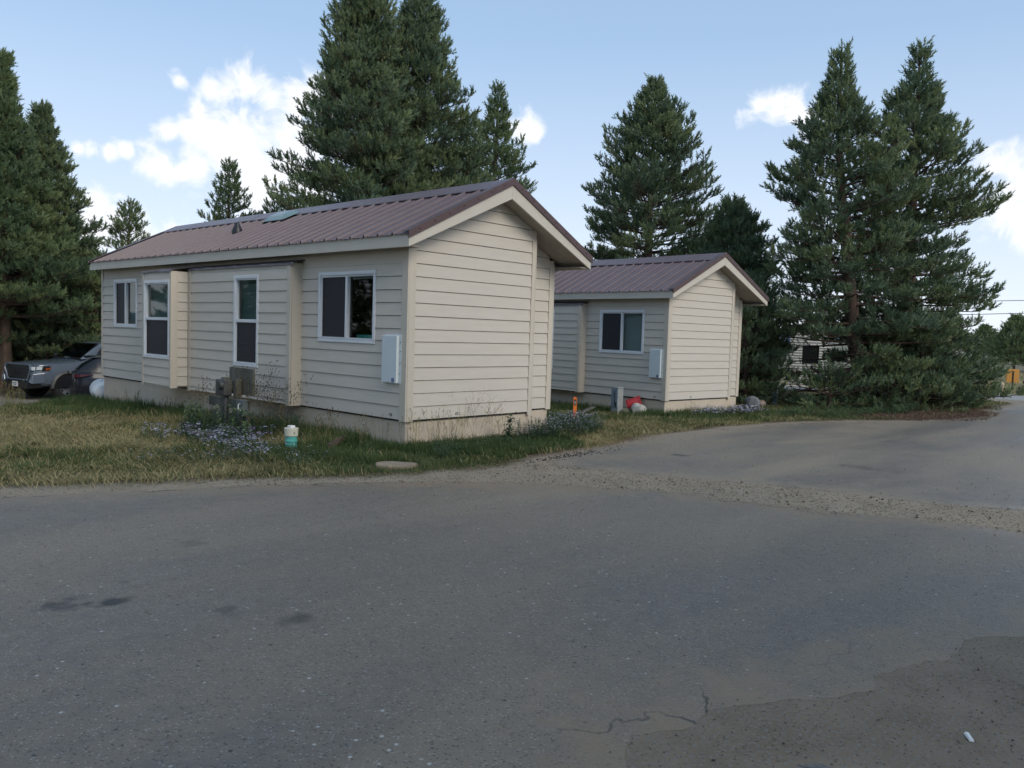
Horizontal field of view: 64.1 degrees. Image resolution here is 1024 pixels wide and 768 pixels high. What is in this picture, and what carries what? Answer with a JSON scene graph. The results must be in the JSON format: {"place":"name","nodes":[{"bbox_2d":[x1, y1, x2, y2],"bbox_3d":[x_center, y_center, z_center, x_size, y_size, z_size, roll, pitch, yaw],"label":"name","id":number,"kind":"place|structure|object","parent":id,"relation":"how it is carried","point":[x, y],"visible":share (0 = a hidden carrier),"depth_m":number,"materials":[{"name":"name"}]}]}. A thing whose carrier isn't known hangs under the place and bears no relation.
{"place":"outdoors","nodes":[
{"label":"outdoors","id":0,"kind":"place"},
{"bbox_2d":[0,391,54,405],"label":"dirt driveway","id":1,"kind":"structure","parent":0,"point":[35,398],"depth_m":26.07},
{"bbox_2d":[2,341,100,399],"bbox_3d":[-14.039,-0.521,27.762,2.280,1.845,5.538,4,4,30],"label":"pickup truck","id":2,"kind":"object","parent":1,"relation":"on","point":[40,377],"visible":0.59,"depth_m":25.71,"materials":[{"name":"grey paint"}]},
{"bbox_2d":[69,355,103,396],"bbox_3d":[-11.111,-0.126,25.418,4.647,1.530,1.940,0,4,-30],"label":"crossover car","id":3,"kind":"object","parent":1,"relation":"on","point":[85,374],"visible":0.09,"depth_m":23.76,"materials":[{"name":"black paint"}]},
{"bbox_2d":[0,392,1008,489],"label":"grass","id":4,"kind":"structure","parent":0,"point":[78,456],"depth_m":10.90,"materials":[{"name":"green plant"}]},
{"bbox_2d":[0,481,1023,767],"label":"road","id":5,"kind":"structure","parent":0,"point":[630,633],"depth_m":4.61,"materials":[{"name":"grey asphalt"}]},
{"bbox_2d":[6,465,1023,765],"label":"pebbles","id":6,"kind":"object","parent":5,"relation":"on","point":[546,613],"visible":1,"depth_m":4.77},
{"bbox_2d":[0,348,1023,767],"bbox_3d":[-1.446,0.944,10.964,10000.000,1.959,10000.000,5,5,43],"label":"ground","id":7,"kind":"structure","parent":0,"point":[930,738],"depth_m":3.67,"materials":[{"name":"grey gravel"}]},
{"bbox_2d":[0,379,24,409],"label":"grass tuft","id":8,"kind":"object","parent":7,"relation":"on","point":[7,395],"visible":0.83,"depth_m":16.26,"materials":[{"name":"green plant"}]},
{"bbox_2d":[1,387,27,405],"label":"grass tuft","id":9,"kind":"object","parent":7,"relation":"on","point":[15,397],"visible":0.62,"depth_m":17.88,"materials":[{"name":"green plant"}]},
{"bbox_2d":[0,257,31,368],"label":"pine tree","id":10,"kind":"object","parent":7,"relation":"on","point":[11,313],"visible":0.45,"depth_m":27.02,"materials":[{"name":"green plant"}]},
{"bbox_2d":[1,394,30,414],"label":"grass tuft","id":11,"kind":"object","parent":7,"relation":"on","point":[11,409],"visible":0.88,"depth_m":15.26,"materials":[{"name":"green plant"}]},
{"bbox_2d":[11,268,76,359],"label":"pine tree","id":12,"kind":"object","parent":7,"relation":"on","point":[13,357],"visible":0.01,"depth_m":29.40,"materials":[{"name":"green plant"}]},
{"bbox_2d":[16,310,72,359],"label":"pine tree","id":13,"kind":"object","parent":7,"relation":"on","point":[35,333],"depth_m":29.46,"materials":[{"name":"green plant"}]},
{"bbox_2d":[0,46,100,393],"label":"pine tree","id":14,"kind":"object","parent":7,"relation":"on","point":[21,195],"visible":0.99,"depth_m":26.43,"materials":[{"name":"green plant"}]},
{"bbox_2d":[4,98,109,361],"bbox_3d":[-16.791,-4.712,29.422,5.742,10.927,5.321,2,4,2],"label":"pine tree","id":15,"kind":"object","parent":7,"relation":"on","point":[52,152],"visible":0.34,"depth_m":28.71,"materials":[{"name":"green plant"}]},
{"bbox_2d":[58,246,101,345],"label":"pine tree","id":16,"kind":"object","parent":7,"relation":"on","point":[96,295],"visible":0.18,"depth_m":28.93,"materials":[{"name":"green plant"}]},
{"bbox_2d":[60,245,101,340],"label":"pine tree","id":17,"kind":"object","parent":7,"relation":"on","point":[95,248],"depth_m":32.00,"materials":[{"name":"green plant"}]},
{"bbox_2d":[89,378,103,397],"bbox_3d":[-9.609,0.182,19.190,0.510,0.690,1.580,0,4,-30],"label":"propane tank","id":18,"kind":"object","parent":7,"relation":"on","point":[97,387],"visible":0.45,"depth_m":18.53,"materials":[{"name":"white metal"}]},
{"bbox_2d":[71,196,150,340],"bbox_3d":[-13.973,-2.976,29.756,3.138,7.676,2.771,3,4,17],"label":"pine tree","id":19,"kind":"object","parent":7,"relation":"on","point":[127,226],"visible":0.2,"depth_m":29.32,"materials":[{"name":"green plant"}]},
{"bbox_2d":[114,386,140,406],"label":"grass tuft","id":20,"kind":"object","parent":7,"relation":"on","point":[133,397],"visible":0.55,"depth_m":16.20,"materials":[{"name":"green plant"}]},
{"bbox_2d":[155,393,176,414],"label":"grass tuft","id":21,"kind":"object","parent":7,"relation":"on","point":[167,402],"visible":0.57,"depth_m":15.24,"materials":[{"name":"plant"}]},
{"bbox_2d":[180,399,197,427],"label":"leafy plant","id":22,"kind":"object","parent":7,"relation":"on","point":[187,407],"visible":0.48,"depth_m":12.39,"materials":[{"name":"green plant"}]},
{"bbox_2d":[183,401,196,423],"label":"leafy plant","id":23,"kind":"object","parent":7,"relation":"on","point":[185,411],"visible":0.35,"depth_m":12.81,"materials":[{"name":"green plant"}]},
{"bbox_2d":[189,403,206,434],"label":"leafy plant","id":24,"kind":"object","parent":7,"relation":"on","point":[194,420],"visible":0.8,"depth_m":12.01,"materials":[{"name":"green plant"}]},
{"bbox_2d":[187,429,217,435],"bbox_3d":[-4.361,0.682,11.553,0.440,0.050,0.080,5,4,4],"label":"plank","id":25,"kind":"object","parent":7,"relation":"on","point":[198,431],"visible":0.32,"depth_m":11.52,"materials":[{"name":"grey wood"}]},
{"bbox_2d":[186,375,220,411],"bbox_3d":[-4.814,0.304,12.873,0.712,0.881,0.436,3,4,12],"label":"dry weed","id":26,"kind":"object","parent":7,"relation":"on","point":[203,393],"visible":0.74,"depth_m":12.87,"materials":[{"name":"plant"}]},
{"bbox_2d":[141,419,280,460],"bbox_3d":[-3.800,0.717,10.859,3.717,0.350,1.529,5,5,43],"label":"aster patch","id":27,"kind":"object","parent":7,"relation":"on","point":[222,433],"visible":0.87,"depth_m":10.87,"materials":[{"name":"green plant"}]},
{"bbox_2d":[215,402,240,438],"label":"leafy plant","id":28,"kind":"object","parent":7,"relation":"on","point":[232,418],"visible":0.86,"depth_m":11.18,"materials":[{"name":"green plant"}]},
{"bbox_2d":[196,156,261,221],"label":"pine tree","id":29,"kind":"object","parent":7,"relation":"on","point":[230,169],"visible":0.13,"depth_m":30.54,"materials":[{"name":"green plant"}]},
{"bbox_2d":[128,441,329,465],"bbox_3d":[-3.335,0.805,9.882,2.330,0.214,1.317,2,4,-1],"label":"weed patch","id":30,"kind":"object","parent":7,"relation":"on","point":[196,457],"visible":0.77,"depth_m":9.59,"materials":[{"name":"green plant"}]},
{"bbox_2d":[209,367,254,429],"bbox_3d":[-4.259,0.412,12.302,1.200,1.320,0.330,5,5,43],"label":"meter stand","id":31,"kind":"object","parent":7,"relation":"on","point":[221,387],"visible":0.65,"depth_m":12.21,"materials":[{"name":"grey metal"}]},
{"bbox_2d":[178,405,306,438],"bbox_3d":[-3.957,0.569,12.205,2.032,0.481,1.479,2,4,-2],"label":"weed patch","id":32,"kind":"object","parent":7,"relation":"on","point":[217,425],"visible":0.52,"depth_m":11.93,"materials":[{"name":"green plant"}]},
{"bbox_2d":[236,407,252,440],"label":"leafy plant","id":33,"kind":"object","parent":7,"relation":"on","point":[244,425],"visible":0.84,"depth_m":11.12,"materials":[{"name":"green plant"}]},
{"bbox_2d":[226,366,298,430],"bbox_3d":[-3.795,0.253,12.031,0.875,1.085,0.983,5,5,43],"label":"dry weed","id":34,"kind":"object","parent":7,"relation":"on","point":[253,390],"visible":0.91,"depth_m":11.91,"materials":[{"name":"brown plant"}]},
{"bbox_2d":[256,191,284,214],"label":"pine tree","id":35,"kind":"object","parent":7,"relation":"on","point":[270,209],"visible":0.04,"depth_m":31.92,"materials":[{"name":"green plant"}]},
{"bbox_2d":[245,360,312,429],"bbox_3d":[-3.387,0.219,11.966,0.946,1.162,1.150,1,4,-12],"label":"dry weed","id":36,"kind":"object","parent":7,"relation":"on","point":[257,392],"visible":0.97,"depth_m":11.94,"materials":[{"name":"plant"}]},
{"bbox_2d":[284,425,298,447],"bbox_3d":[-2.865,0.802,10.600,0.182,0.535,0.182,5,5,43],"label":"cleanout pipe","id":37,"kind":"object","parent":7,"relation":"on","point":[290,433],"visible":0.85,"depth_m":10.53,"materials":[{"name":"white paint"}]},
{"bbox_2d":[275,400,339,432],"bbox_3d":[-2.885,0.532,11.534,0.872,0.590,0.314,1,4,-17],"label":"dry weed","id":38,"kind":"object","parent":7,"relation":"on","point":[314,417],"visible":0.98,"depth_m":11.52,"materials":[{"name":"plant"}]},
{"bbox_2d":[311,410,340,438],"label":"grass tuft","id":39,"kind":"object","parent":7,"relation":"on","point":[327,424],"visible":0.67,"depth_m":11.47,"materials":[{"name":"green plant"}]},
{"bbox_2d":[327,435,345,447],"bbox_3d":[-2.345,0.786,10.826,0.136,0.120,0.890,2,4,0],"label":"log","id":40,"kind":"object","parent":7,"relation":"on","point":[335,440],"visible":0.67,"depth_m":10.81,"materials":[{"name":"brown wood"}]},
{"bbox_2d":[88,178,592,443],"bbox_3d":[-4.048,-0.953,15.396,10.730,4.720,4.101,5,5,43],"label":"cabin","id":41,"kind":"object","parent":7,"relation":"on","point":[418,303],"visible":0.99,"depth_m":12.40,"materials":[{"name":"beige"}]},
{"bbox_2d":[113,279,137,327],"bbox_3d":[-7.992,-1.681,17.036,1.175,0.995,0.152,5,5,43],"label":"window","id":42,"kind":"structure","parent":41,"relation":"in","point":[121,286],"depth_m":17.06,"materials":[{"name":"white plastic"}]},
{"bbox_2d":[143,280,168,359],"bbox_3d":[-6.422,-1.177,14.906,1.070,1.415,0.152,5,5,43],"label":"window","id":43,"kind":"structure","parent":41,"relation":"in","point":[155,327],"depth_m":14.98,"materials":[{"name":"white plastic"}]},
{"bbox_2d":[233,275,259,367],"bbox_3d":[-4.292,-1.027,13.358,0.791,1.483,0.152,5,5,43],"label":"window","id":44,"kind":"structure","parent":41,"relation":"in","point":[245,329],"depth_m":13.41,"materials":[{"name":"white plastic"}]},
{"bbox_2d":[317,270,376,343],"bbox_3d":[-2.254,-1.111,11.887,1.383,1.020,0.412,5,5,43],"label":"window","id":45,"kind":"structure","parent":41,"relation":"in","point":[334,288],"depth_m":11.90,"materials":[{"name":"white plastic"}]},
{"bbox_2d":[381,334,401,383],"bbox_3d":[-1.627,-0.337,11.019,0.364,0.662,0.068,5,5,43],"label":"utility box","id":46,"kind":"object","parent":41,"relation":"in","point":[391,343],"depth_m":10.98,"materials":[{"name":"metal"}]},
{"bbox_2d":[261,0,455,210],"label":"pine tree","id":47,"kind":"object","parent":7,"relation":"on","point":[357,59],"visible":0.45,"depth_m":24.29,"materials":[{"name":"green plant"}]},
{"bbox_2d":[351,412,375,444],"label":"dry weed","id":48,"kind":"object","parent":7,"relation":"on","point":[362,426],"visible":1,"depth_m":10.86,"materials":[{"name":"beige plant"}]},
{"bbox_2d":[366,413,389,442],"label":"grass tuft","id":49,"kind":"object","parent":7,"relation":"on","point":[374,433],"visible":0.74,"depth_m":11.04,"materials":[{"name":"plant"}]},
{"bbox_2d":[375,461,416,468],"bbox_3d":[-1.357,0.970,9.604,0.499,0.080,0.337,2,4,-4],"label":"stepping stone","id":50,"kind":"object","parent":7,"relation":"on","point":[391,464],"visible":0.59,"depth_m":9.51,"materials":[{"name":"beige stone"}]},
{"bbox_2d":[389,405,433,447],"bbox_3d":[-1.339,0.589,10.870,0.568,0.594,0.557,2,4,2],"label":"grass tuft","id":51,"kind":"object","parent":7,"relation":"on","point":[413,431],"visible":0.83,"depth_m":10.87,"materials":[{"name":"green plant"}]},
{"bbox_2d":[347,0,488,197],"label":"pine tree","id":52,"kind":"object","parent":7,"relation":"on","point":[427,50],"visible":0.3,"depth_m":25.68,"materials":[{"name":"green plant"}]},
{"bbox_2d":[423,404,459,443],"bbox_3d":[-0.947,0.568,11.225,0.431,0.628,0.657,4,4,30],"label":"grass tuft","id":53,"kind":"object","parent":7,"relation":"on","point":[438,436],"visible":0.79,"depth_m":11.23,"materials":[{"name":"plant"}]},
{"bbox_2d":[443,408,475,440],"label":"grass tuft","id":54,"kind":"object","parent":7,"relation":"on","point":[461,435],"visible":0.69,"depth_m":11.46,"materials":[{"name":"green plant"}]},
{"bbox_2d":[437,112,496,186],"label":"pine tree","id":55,"kind":"object","parent":7,"relation":"on","point":[474,160],"visible":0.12,"depth_m":26.50,"materials":[{"name":"green plant"}]},
{"bbox_2d":[461,389,493,435],"bbox_3d":[-0.673,0.446,11.715,0.655,0.848,0.654,5,5,43],"label":"dry weed","id":56,"kind":"object","parent":7,"relation":"on","point":[476,413],"visible":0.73,"depth_m":11.72,"materials":[{"name":"beige plant"}]},
{"bbox_2d":[429,432,530,457],"bbox_3d":[-0.527,0.817,11.099,0.849,0.211,2.152,4,4,30],"label":"weed patch","id":57,"kind":"object","parent":7,"relation":"on","point":[451,444],"visible":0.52,"depth_m":10.75,"materials":[{"name":"green plant"}]},
{"bbox_2d":[482,395,509,435],"bbox_3d":[-0.256,0.505,11.852,0.439,0.748,0.397,3,4,14],"label":"dry weed","id":58,"kind":"object","parent":7,"relation":"on","point":[494,412],"visible":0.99,"depth_m":11.83,"materials":[{"name":"beige plant"}]},
{"bbox_2d":[463,78,537,193],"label":"pine tree","id":59,"kind":"object","parent":7,"relation":"on","point":[501,129],"visible":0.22,"depth_m":32.96,"materials":[{"name":"green plant"}]},
{"bbox_2d":[494,412,509,436],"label":"grass tuft","id":60,"kind":"object","parent":7,"relation":"on","point":[500,424],"visible":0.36,"depth_m":12.10,"materials":[{"name":"green plant"}]},
{"bbox_2d":[500,412,515,439],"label":"leafy plant","id":61,"kind":"object","parent":7,"relation":"on","point":[509,429],"visible":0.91,"depth_m":11.82,"materials":[{"name":"green plant"}]},
{"bbox_2d":[509,410,604,440],"bbox_3d":[0.738,0.662,13.109,1.174,0.458,2.902,3,4,18],"label":"aster patch","id":62,"kind":"object","parent":7,"relation":"on","point":[578,421],"visible":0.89,"depth_m":12.83,"materials":[{"name":"green plant"}]},
{"bbox_2d":[573,397,576,416],"bbox_3d":[1.309,0.607,16.993,0.072,0.670,0.016,0,4,0],"label":"marker stake","id":63,"kind":"object","parent":7,"relation":"on","point":[575,404],"visible":0.59,"depth_m":16.98,"materials":[{"name":"orange plastic"}]},
{"bbox_2d":[580,406,595,412],"bbox_3d":[1.601,0.634,18.530,0.110,0.030,1.240,4,11,28],"label":"plank","id":64,"kind":"object","parent":7,"relation":"on","point":[589,408],"visible":0.54,"depth_m":18.76,"materials":[{"name":"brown wood"}]},
{"bbox_2d":[198,437,1023,532],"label":"gravel","id":65,"kind":"structure","parent":7,"relation":"on","point":[779,495],"depth_m":8.66,"materials":[{"name":"grey gravel"}]},
{"bbox_2d":[611,387,623,412],"bbox_3d":[2.408,0.489,18.798,0.225,0.842,0.224,-1,5,-41],"label":"power pedestal","id":66,"kind":"object","parent":7,"relation":"on","point":[617,399],"visible":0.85,"depth_m":18.72,"materials":[{"name":"grey metal"}]},
{"bbox_2d":[611,388,617,407],"bbox_3d":[2.348,0.320,18.730,0.017,0.425,0.190,-1,5,-41],"label":"door","id":67,"kind":"structure","parent":66,"relation":"in","point":[613,391],"depth_m":18.73,"materials":[{"name":"grey metal"}]},
{"bbox_2d":[621,408,631,412],"bbox_3d":[2.635,0.673,18.759,0.306,0.246,0.255,3,4,24],"label":"rock","id":68,"kind":"object","parent":7,"relation":"on","point":[627,410],"visible":0.45,"depth_m":18.69,"materials":[{"name":"stone"}]},
{"bbox_2d":[626,395,641,408],"bbox_3d":[2.827,0.469,18.889,0.335,0.344,0.344,-15,-17,9],"label":"bucket","id":69,"kind":"object","parent":7,"relation":"on","point":[630,402],"visible":0.7,"depth_m":18.77,"materials":[{"name":"red plastic"}]},
{"bbox_2d":[631,403,646,412],"bbox_3d":[2.899,0.620,18.701,0.373,0.356,0.437,15,1,14],"label":"rock","id":70,"kind":"object","parent":7,"relation":"on","point":[636,407],"visible":0.57,"depth_m":18.53,"materials":[{"name":"stone"}]},
{"bbox_2d":[581,72,724,259],"bbox_3d":[4.978,-5.129,29.269,7.052,11.924,7.047,5,5,43],"label":"pine tree","id":71,"kind":"object","parent":7,"relation":"on","point":[655,118],"visible":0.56,"depth_m":28.24,"materials":[{"name":"green plant"}]},
{"bbox_2d":[550,252,768,412],"bbox_3d":[1.284,-1.078,23.090,4.101,4.720,10.730,-1,5,-41],"label":"cabin","id":72,"kind":"object","parent":7,"relation":"on","point":[658,333],"visible":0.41,"depth_m":19.44,"materials":[{"name":"beige"}]},
{"bbox_2d":[552,310,554,368],"bbox_3d":[0.840,-1.160,21.086,0.152,1.483,0.791,-1,5,-41],"label":"window","id":73,"kind":"structure","parent":72,"relation":"in","point":[554,310],"depth_m":20.76,"materials":[{"name":"white plastic"}]},
{"bbox_2d":[599,310,644,354],"bbox_3d":[2.626,-1.235,19.337,0.152,1.020,1.383,-1,5,-41],"label":"window","id":74,"kind":"structure","parent":72,"relation":"in","point":[612,331],"depth_m":19.33,"materials":[{"name":"white plastic"}]},
{"bbox_2d":[649,349,663,378],"bbox_3d":[3.258,-0.462,18.495,0.068,0.662,0.364,-1,5,-41],"label":"utility door","id":75,"kind":"structure","parent":72,"relation":"in","point":[656,355],"depth_m":18.45,"materials":[{"name":"metal"}]},
{"bbox_2d":[682,404,706,416],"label":"grass tuft","id":76,"kind":"object","parent":7,"relation":"on","point":[692,409],"visible":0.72,"depth_m":18.14,"materials":[{"name":"plant"}]},
{"bbox_2d":[689,403,765,415],"bbox_3d":[5.124,0.616,19.223,3.028,0.295,0.802,-1,5,-39],"label":"aster patch","id":77,"kind":"object","parent":7,"relation":"on","point":[728,409],"visible":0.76,"depth_m":19.27,"materials":[{"name":"purple plant"}]},
{"bbox_2d":[682,193,800,381],"bbox_3d":[6.979,-2.622,26.598,4.807,7.199,4.549,2,4,-5],"label":"pine tree","id":78,"kind":"object","parent":7,"relation":"on","point":[733,228],"visible":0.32,"depth_m":25.80,"materials":[{"name":"green plant"}]},
{"bbox_2d":[744,396,760,406],"bbox_3d":[6.504,0.524,22.153,0.431,0.400,0.485,2,-8,-3],"label":"rock","id":79,"kind":"object","parent":7,"relation":"on","point":[752,400],"visible":0.66,"depth_m":21.96,"materials":[{"name":"grey stone"}]},
{"bbox_2d":[736,268,801,402],"bbox_3d":[6.793,-1.156,24.090,3.212,4.480,3.438,5,5,43],"label":"young pine","id":80,"kind":"object","parent":7,"relation":"on","point":[775,355],"visible":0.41,"depth_m":23.42,"materials":[{"name":"green plant"}]},
{"bbox_2d":[773,390,777,403],"bbox_3d":[7.522,0.449,23.372,0.100,0.700,0.100,5,5,43],"label":"post","id":81,"kind":"object","parent":7,"relation":"on","point":[775,402],"visible":0.15,"depth_m":23.34,"materials":[{"name":"blue"}]},
{"bbox_2d":[548,405,1023,511],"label":"parking area","id":82,"kind":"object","parent":7,"relation":"on","point":[794,463],"visible":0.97,"depth_m":11.79,"materials":[{"name":"grey asphalt"}]},
{"bbox_2d":[0,421,1023,763],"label":"loose stones","id":83,"kind":"object","parent":82,"relation":"on","point":[610,519],"visible":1,"depth_m":7.25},
{"bbox_2d":[485,446,619,469],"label":"asphalt crumbs","id":84,"kind":"object","parent":82,"relation":"on","point":[556,457],"visible":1,"depth_m":10.99,"materials":[{"name":"grey"}]},
{"bbox_2d":[788,324,832,388],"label":"shed","id":85,"kind":"structure","parent":7,"relation":"on","point":[803,351],"depth_m":31.06,"materials":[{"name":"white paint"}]},
{"bbox_2d":[802,346,818,363],"bbox_3d":[11.331,-1.095,31.022,0.580,0.680,0.020,3,4,20],"label":"window","id":86,"kind":"structure","parent":85,"relation":"in","point":[807,350],"depth_m":31.02,"materials":[{"name":"black glass"}]},
{"bbox_2d":[794,763,832,767],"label":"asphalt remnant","id":87,"kind":"object","parent":7,"relation":"on","point":[811,765],"visible":1,"depth_m":3.09,"materials":[{"name":"grey asphalt"}]},
{"bbox_2d":[610,639,1023,766],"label":"dirt stones","id":88,"kind":"object","parent":7,"relation":"on","point":[874,713],"visible":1,"depth_m":3.41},
{"bbox_2d":[785,360,886,409],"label":"young pine","id":89,"kind":"object","parent":7,"relation":"on","point":[816,381],"visible":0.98,"depth_m":22.02,"materials":[{"name":"green plant"}]},
{"bbox_2d":[763,404,910,416],"bbox_3d":[8.207,0.654,20.443,5.340,0.233,1.592,0,4,-24],"label":"weed patch","id":90,"kind":"object","parent":7,"relation":"on","point":[870,410],"visible":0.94,"depth_m":20.29,"materials":[{"name":"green plant"}]},
{"bbox_2d":[741,36,973,407],"bbox_3d":[9.811,-4.245,23.479,6.230,10.868,5.479,2,4,10],"label":"pine tree","id":91,"kind":"object","parent":7,"relation":"on","point":[818,245],"visible":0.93,"depth_m":22.38,"materials":[{"name":"green plant"}]},
{"bbox_2d":[831,351,932,412],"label":"young pine","id":92,"kind":"object","parent":7,"relation":"on","point":[883,368],"visible":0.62,"depth_m":22.15,"materials":[{"name":"green plant"}]},
{"bbox_2d":[853,329,982,412],"bbox_3d":[11.467,-0.280,23.477,3.546,2.959,3.076,5,5,43],"label":"young pine","id":93,"kind":"object","parent":7,"relation":"on","point":[938,348],"visible":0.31,"depth_m":22.71,"materials":[{"name":"green plant"}]},
{"bbox_2d":[841,404,998,420],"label":"needle litter","id":94,"kind":"object","parent":7,"relation":"on","point":[952,416],"visible":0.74,"depth_m":20.77,"materials":[{"name":"brown plant"}]},
{"bbox_2d":[821,35,1023,405],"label":"pine tree","id":95,"kind":"object","parent":7,"relation":"on","point":[931,129],"visible":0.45,"depth_m":23.51,"materials":[{"name":"green plant"}]},
{"bbox_2d":[912,315,1005,409],"bbox_3d":[13.164,-0.430,24.339,3.084,3.260,2.796,3,4,15],"label":"young pine","id":96,"kind":"object","parent":7,"relation":"on","point":[978,374],"visible":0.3,"depth_m":23.72,"materials":[{"name":"green plant"}]},
{"bbox_2d":[964,732,973,741],"bbox_3d":[1.874,1.444,3.349,0.019,0.012,0.070,2,4,8],"label":"paper scrap","id":97,"kind":"object","parent":7,"relation":"on","point":[968,736],"visible":1,"depth_m":3.34,"materials":[{"name":"white paper"}]},
{"bbox_2d":[964,323,996,354],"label":"pine tree","id":98,"kind":"object","parent":7,"relation":"on","point":[987,331],"visible":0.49,"depth_m":83.72,"materials":[{"name":"green plant"}]},
{"bbox_2d":[976,311,1023,368],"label":"pine tree","id":99,"kind":"object","parent":7,"relation":"on","point":[1004,342],"visible":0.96,"depth_m":63.25,"materials":[{"name":"green plant"}]},
{"bbox_2d":[1006,369,1019,384],"bbox_3d":[22.444,-0.127,36.640,0.600,1.080,0.062,2,4,-4],"label":"road sign","id":100,"kind":"object","parent":7,"relation":"on","point":[1013,376],"visible":0.82,"depth_m":36.63,"materials":[{"name":"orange metal"}]},
{"bbox_2d":[0,0,1023,332],"label":"sky","id":101,"kind":"structure","parent":0,"point":[149,98],"materials":[{"name":"blue"}]},
{"bbox_2d":[832,342,963,352],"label":"hill","id":102,"kind":"structure","parent":0,"point":[845,346],"depth_m":131.79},
{"bbox_2d":[780,373,1023,394],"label":"field grass","id":103,"kind":"structure","parent":0,"point":[1010,384],"depth_m":39.40,"materials":[{"name":"green plant"}]},
{"bbox_2d":[784,386,1023,400],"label":"crossing road","id":104,"kind":"structure","parent":0,"point":[1021,398],"depth_m":29.46,"materials":[{"name":"grey asphalt"}]},
{"bbox_2d":[961,313,1023,314],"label":"power line","id":105,"kind":"object","parent":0,"point":[998,313],"visible":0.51,"depth_m":51.35,"materials":[{"name":"grey metal"}]}
]}

